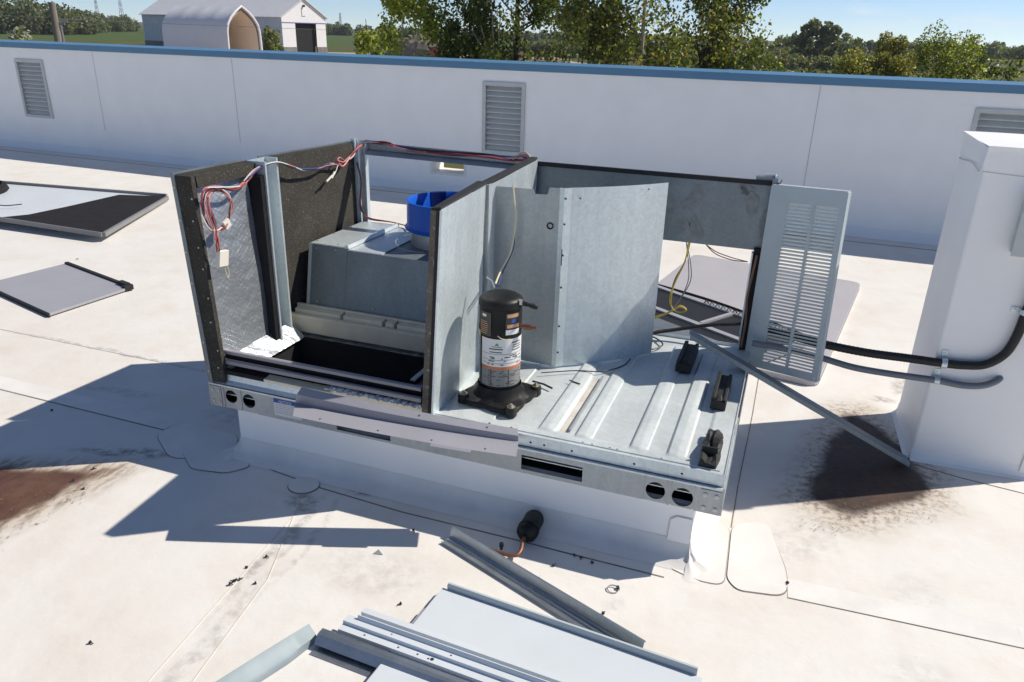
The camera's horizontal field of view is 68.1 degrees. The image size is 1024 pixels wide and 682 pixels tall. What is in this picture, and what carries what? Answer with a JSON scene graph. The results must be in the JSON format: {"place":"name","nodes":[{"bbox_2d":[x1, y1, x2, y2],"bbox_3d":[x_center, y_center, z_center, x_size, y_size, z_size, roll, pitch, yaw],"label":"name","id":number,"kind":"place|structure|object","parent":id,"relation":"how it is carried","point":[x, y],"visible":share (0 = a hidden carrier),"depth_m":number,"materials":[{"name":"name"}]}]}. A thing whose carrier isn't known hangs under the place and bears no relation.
{"place":"outdoors","nodes":[
{"label":"outdoors","id":0,"kind":"place"},
{"bbox_2d":[0,30,662,50],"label":"field","id":1,"kind":"structure","parent":0,"point":[340,40],"depth_m":244.97,"materials":[{"name":"green plant"}]},
{"bbox_2d":[0,0,327,34],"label":"woodland edge","id":2,"kind":"object","parent":1,"relation":"on","point":[38,26],"visible":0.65,"depth_m":244.92,"materials":[{"name":"green plant"}]},
{"bbox_2d":[429,46,441,57],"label":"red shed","id":3,"kind":"structure","parent":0,"point":[430,52],"depth_m":101.60,"materials":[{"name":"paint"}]},
{"bbox_2d":[328,52,585,63],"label":"yard","id":4,"kind":"structure","parent":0,"point":[370,53],"depth_m":152.70,"materials":[{"name":"green plant"}]},
{"bbox_2d":[48,2,64,41],"bbox_3d":[-21.832,-13.420,37.010,0.659,5.705,0.367,-3,23,-11],"label":"utility pole","id":5,"kind":"object","parent":4,"relation":"on","point":[55,23],"visible":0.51,"depth_m":36.19,"materials":[{"name":"brown wood"}]},
{"bbox_2d":[0,15,363,31],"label":"overhead wire","id":6,"kind":"object","parent":5,"relation":"attached to","point":[140,22],"visible":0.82,"depth_m":50.59,"materials":[{"name":"grey metal"}]},
{"bbox_2d":[58,19,67,41],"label":"metal post","id":7,"kind":"object","parent":4,"relation":"on","point":[61,28],"visible":0.38,"depth_m":48.57,"materials":[{"name":"grey metal"}]},
{"bbox_2d":[162,5,262,49],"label":"fabric shelter","id":8,"kind":"object","parent":4,"relation":"on","point":[202,33],"visible":0.84,"depth_m":102.09,"materials":[{"name":"beige fabric"}]},
{"bbox_2d":[139,0,327,52],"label":"barn","id":9,"kind":"structure","parent":4,"relation":"on","point":[303,18],"depth_m":146.41,"materials":[{"name":"white"}]},
{"bbox_2d":[295,23,315,51],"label":"barn doorway","id":10,"kind":"structure","parent":9,"relation":"in","point":[305,38],"depth_m":146.21,"materials":[{"name":"black"}]},
{"bbox_2d":[261,25,282,50],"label":"shrub","id":11,"kind":"object","parent":4,"relation":"on","point":[269,38],"visible":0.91,"depth_m":122.78,"materials":[{"name":"green plant"}]},
{"bbox_2d":[384,33,449,56],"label":"shrub","id":12,"kind":"object","parent":4,"relation":"on","point":[411,47],"visible":0.26,"depth_m":135.82,"materials":[{"name":"grey plant"}]},
{"bbox_2d":[502,51,522,58],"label":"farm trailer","id":13,"kind":"object","parent":4,"relation":"on","point":[521,53],"depth_m":83.89,"materials":[{"name":"grey paint"}]},
{"bbox_2d":[0,146,1023,681],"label":"roof","id":14,"kind":"structure","parent":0,"point":[152,542],"depth_m":3.27,"materials":[{"name":"grey"}]},
{"bbox_2d":[0,262,133,317],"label":"grey panel","id":15,"kind":"object","parent":14,"relation":"on","point":[49,292],"visible":1,"depth_m":5.98,"materials":[{"name":"paint"}]},
{"bbox_2d":[0,180,168,236],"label":"fan top panel","id":16,"kind":"object","parent":14,"relation":"on","point":[99,212],"visible":1,"depth_m":8.38,"materials":[{"name":"white paint"}]},
{"bbox_2d":[216,624,316,681],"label":"corner channel","id":17,"kind":"object","parent":14,"relation":"on","point":[266,663],"visible":1,"depth_m":2.54,"materials":[{"name":"metal"}]},
{"bbox_2d":[310,628,468,681],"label":"galvanised rail","id":18,"kind":"object","parent":14,"relation":"on","point":[356,656],"visible":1,"depth_m":2.56,"materials":[{"name":"metal"}]},
{"bbox_2d":[0,418,932,541],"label":"roof stains","id":19,"kind":"object","parent":14,"relation":"on","point":[801,525],"visible":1,"depth_m":3.42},
{"bbox_2d":[222,405,736,582],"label":"roof curb","id":20,"kind":"structure","parent":14,"relation":"on","point":[663,535],"depth_m":3.36,"materials":[{"name":"grey metal"}]},
{"bbox_2d":[170,138,851,515],"bbox_3d":[0.068,-0.128,3.764,2.846,1.394,1.488,9,23,18],"label":"rooftop air conditioner","id":21,"kind":"object","parent":20,"relation":"on","point":[304,270],"visible":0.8,"depth_m":3.72,"materials":[{"name":"metal"}]},
{"bbox_2d":[293,387,518,456],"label":"trim panel","id":22,"kind":"structure","parent":21,"relation":"attached to","point":[432,429],"depth_m":3.14,"materials":[{"name":"grey paint"}]},
{"bbox_2d":[458,277,540,417],"bbox_3d":[-0.045,0.007,3.384,0.325,0.548,0.307,13,25,26],"label":"compressor","id":23,"kind":"object","parent":21,"relation":"on","point":[499,386],"visible":1,"depth_m":3.33,"materials":[{"name":"black paint"}]},
{"bbox_2d":[494,183,668,366],"bbox_3d":[0.338,-0.316,3.729,0.846,0.898,0.161,-1,22,-7],"label":"bent sheet","id":24,"kind":"object","parent":21,"relation":"on","point":[582,269],"visible":1,"depth_m":3.70,"materials":[{"name":"metal"}]},
{"bbox_2d":[768,306,1023,369],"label":"black conduit","id":25,"kind":"object","parent":21,"relation":"attached to","point":[1002,355],"visible":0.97,"depth_m":3.69,"materials":[{"name":"rubber"}]},
{"bbox_2d":[0,39,1023,245],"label":"parapet wall","id":26,"kind":"structure","parent":14,"relation":"on","point":[885,151],"depth_m":9.34,"materials":[{"name":"grey paint"}]},
{"bbox_2d":[489,509,543,557],"bbox_3d":[0.046,0.806,3.178,0.132,0.094,0.330,18,27,34],"label":"filter drier","id":27,"kind":"object","parent":14,"relation":"on","point":[530,525],"visible":0.99,"depth_m":3.17,"materials":[{"name":"black paint"}]},
{"bbox_2d":[366,582,701,681],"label":"access panel","id":28,"kind":"object","parent":14,"relation":"on","point":[526,635],"visible":0.84,"depth_m":2.63,"materials":[{"name":"white paint"}]},
{"bbox_2d":[338,615,531,681],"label":"painted rail","id":29,"kind":"object","parent":28,"relation":"on","point":[426,654],"visible":1,"depth_m":2.56,"materials":[{"name":"grey metal"}]},
{"bbox_2d":[357,608,578,681],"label":"painted rail","id":30,"kind":"object","parent":29,"relation":"on","point":[526,671],"visible":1,"depth_m":2.56,"materials":[{"name":"white metal"}]},
{"bbox_2d":[441,526,645,647],"bbox_3d":[0.084,0.945,2.909,0.955,0.051,0.076,20,28,37],"label":"channel rail","id":31,"kind":"object","parent":14,"relation":"on","point":[564,605],"visible":0.82,"depth_m":2.91,"materials":[{"name":"metal"}]},
{"bbox_2d":[607,584,619,593],"bbox_3d":[0.393,0.962,2.942,0.049,0.010,0.042,0,22,-4],"label":"hose clamp","id":32,"kind":"object","parent":14,"relation":"on","point":[617,587],"visible":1,"depth_m":2.94,"materials":[{"name":"silver metal"}]},
{"bbox_2d":[658,255,859,386],"bbox_3d":[1.828,-0.275,6.025,1.513,0.040,2.479,13,25,26],"label":"grey lid panel","id":33,"kind":"object","parent":14,"relation":"on","point":[724,281],"visible":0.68,"depth_m":6.34,"materials":[{"name":"paint"}]},
{"bbox_2d":[653,284,807,361],"bbox_3d":[1.183,-0.199,5.591,0.883,0.084,1.765,-15,28,-35],"label":"metal frame","id":34,"kind":"object","parent":33,"relation":"on","point":[698,311],"visible":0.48,"depth_m":5.51,"materials":[{"name":"grey paint"}]},
{"bbox_2d":[689,329,909,466],"bbox_3d":[1.455,0.289,3.839,1.152,0.620,0.078,5,23,9],"label":"loose bar","id":35,"kind":"object","parent":14,"relation":"on","point":[797,397],"visible":1,"depth_m":3.81,"materials":[{"name":"metal"}]},
{"bbox_2d":[891,131,1023,480],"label":"pipe chase","id":36,"kind":"object","parent":14,"relation":"on","point":[975,292],"visible":1,"depth_m":3.68,"materials":[{"name":"grey metal"}]},
{"bbox_2d":[752,340,1002,388],"bbox_3d":[1.806,0.127,3.807,1.168,0.096,0.065,8,23,16],"label":"grey conduit","id":37,"kind":"object","parent":36,"relation":"attached to","point":[935,379],"visible":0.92,"depth_m":3.77,"materials":[{"name":"metal"}]},
{"bbox_2d":[1010,202,1023,257],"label":"junction box","id":38,"kind":"object","parent":36,"relation":"attached to","point":[1017,248],"visible":1,"depth_m":3.38,"materials":[{"name":"metal"}]},
{"bbox_2d":[0,23,1023,168],"bbox_3d":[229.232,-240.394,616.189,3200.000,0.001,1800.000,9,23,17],"label":"ground","id":39,"kind":"structure","parent":0,"point":[351,49],"depth_m":179.18,"materials":[{"name":"green plant"}]},
{"bbox_2d":[7,25,31,40],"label":"shrub","id":40,"kind":"object","parent":39,"relation":"on","point":[13,35],"visible":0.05,"depth_m":43.27,"materials":[{"name":"green plant"}]},
{"bbox_2d":[353,19,382,54],"bbox_3d":[-4.277,-6.858,22.805,0.925,5.211,0.975,-6,23,-18],"label":"shrub","id":41,"kind":"object","parent":39,"relation":"on","point":[364,40],"visible":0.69,"depth_m":21.81,"materials":[{"name":"green plant"}]},
{"bbox_2d":[363,0,460,57],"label":"poplar tree","id":42,"kind":"object","parent":39,"relation":"on","point":[419,10],"visible":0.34,"depth_m":20.30,"materials":[{"name":"green plant"}]},
{"bbox_2d":[427,0,512,60],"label":"poplar tree","id":43,"kind":"object","parent":39,"relation":"on","point":[452,28],"visible":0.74,"depth_m":20.15,"materials":[{"name":"green plant"}]},
{"bbox_2d":[472,1,500,59],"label":"dead sapling","id":44,"kind":"object","parent":39,"relation":"on","point":[492,32],"visible":0.3,"depth_m":19.84,"materials":[{"name":"wood"}]},
{"bbox_2d":[457,0,587,62],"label":"poplar tree","id":45,"kind":"object","parent":39,"relation":"on","point":[539,8],"visible":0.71,"depth_m":19.99,"materials":[{"name":"green plant"}]},
{"bbox_2d":[378,38,703,66],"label":"yard scrub","id":46,"kind":"object","parent":39,"relation":"on","point":[539,45],"visible":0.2,"depth_m":164.20,"materials":[{"name":"green plant"}]},
{"bbox_2d":[545,0,607,58],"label":"poplar tree","id":47,"kind":"object","parent":39,"relation":"on","point":[586,33],"visible":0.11,"depth_m":21.28,"materials":[{"name":"green plant"}]},
{"bbox_2d":[533,0,648,64],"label":"poplar tree","id":48,"kind":"object","parent":39,"relation":"on","point":[575,16],"visible":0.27,"depth_m":17.94,"materials":[{"name":"green plant"}]},
{"bbox_2d":[579,0,697,67],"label":"poplar tree","id":49,"kind":"object","parent":39,"relation":"on","point":[627,50],"visible":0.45,"depth_m":18.14,"materials":[{"name":"green plant"}]},
{"bbox_2d":[325,22,1023,58],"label":"distant woods","id":50,"kind":"object","parent":39,"relation":"on","point":[994,48],"visible":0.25,"depth_m":366.12,"materials":[{"name":"green plant"}]},
{"bbox_2d":[644,0,773,68],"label":"poplar tree","id":51,"kind":"object","parent":39,"relation":"on","point":[723,22],"visible":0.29,"depth_m":19.40,"materials":[{"name":"green plant"}]},
{"bbox_2d":[692,0,785,71],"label":"poplar tree","id":52,"kind":"object","parent":39,"relation":"on","point":[751,57],"visible":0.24,"depth_m":19.83,"materials":[{"name":"green plant"}]},
{"bbox_2d":[767,30,799,51],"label":"tree","id":53,"kind":"object","parent":39,"relation":"on","point":[781,41],"visible":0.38,"depth_m":176.12,"materials":[{"name":"green plant"}]},
{"bbox_2d":[650,44,932,73],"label":"field scrub","id":54,"kind":"object","parent":39,"relation":"on","point":[825,64],"visible":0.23,"depth_m":108.39,"materials":[{"name":"green plant"}]},
{"bbox_2d":[789,19,823,60],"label":"tree","id":55,"kind":"object","parent":39,"relation":"on","point":[804,38],"visible":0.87,"depth_m":138.78,"materials":[{"name":"green plant"}]},
{"bbox_2d":[804,17,839,62],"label":"tree","id":56,"kind":"object","parent":39,"relation":"on","point":[811,51],"visible":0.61,"depth_m":139.17,"materials":[{"name":"green plant"}]},
{"bbox_2d":[820,24,844,58],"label":"tree","id":57,"kind":"object","parent":39,"relation":"on","point":[835,31],"visible":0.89,"depth_m":137.60,"materials":[{"name":"green plant"}]},
{"bbox_2d":[837,32,863,59],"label":"tree","id":58,"kind":"object","parent":39,"relation":"on","point":[853,44],"visible":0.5,"depth_m":190.00,"materials":[{"name":"green plant"}]},
{"bbox_2d":[833,47,884,75],"bbox_3d":[11.350,-7.504,25.973,2.855,4.836,2.970,9,23,17],"label":"shrub","id":59,"kind":"object","parent":39,"relation":"on","point":[854,63],"visible":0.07,"depth_m":25.32,"materials":[{"name":"green plant"}]},
{"bbox_2d":[857,31,917,76],"bbox_3d":[12.628,-7.936,26.435,3.225,5.358,3.145,9,23,17],"label":"shrub","id":60,"kind":"object","parent":39,"relation":"on","point":[887,46],"visible":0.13,"depth_m":25.53,"materials":[{"name":"green plant"}]},
{"bbox_2d":[884,52,939,77],"bbox_3d":[13.147,-7.354,25.876,2.951,4.720,2.830,9,23,17],"label":"shrub","id":61,"kind":"object","parent":39,"relation":"on","point":[906,71],"visible":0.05,"depth_m":25.11,"materials":[{"name":"green plant"}]},
{"bbox_2d":[908,19,983,79],"bbox_3d":[14.813,-8.346,27.041,3.488,5.785,3.392,9,23,17],"label":"shrub","id":62,"kind":"object","parent":39,"relation":"on","point":[940,57],"visible":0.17,"depth_m":25.94,"materials":[{"name":"green plant"}]},
{"bbox_2d":[931,30,1003,80],"bbox_3d":[16.091,-8.415,27.655,3.077,5.498,2.907,9,23,17],"label":"shrub","id":63,"kind":"object","parent":39,"relation":"on","point":[976,69],"visible":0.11,"depth_m":26.80,"materials":[{"name":"green plant"}]},
{"bbox_2d":[959,45,1023,81],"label":"shrub","id":64,"kind":"object","parent":39,"relation":"on","point":[1011,68],"visible":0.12,"depth_m":33.16,"materials":[{"name":"green plant"}]},
{"bbox_2d":[5,0,1023,47],"label":"sky","id":65,"kind":"structure","parent":0,"point":[998,20],"materials":[{"name":"blue"}]},
{"bbox_2d":[519,57,572,62],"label":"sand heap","id":66,"kind":"object","parent":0,"point":[559,61],"visible":0.05,"depth_m":77.64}
]}

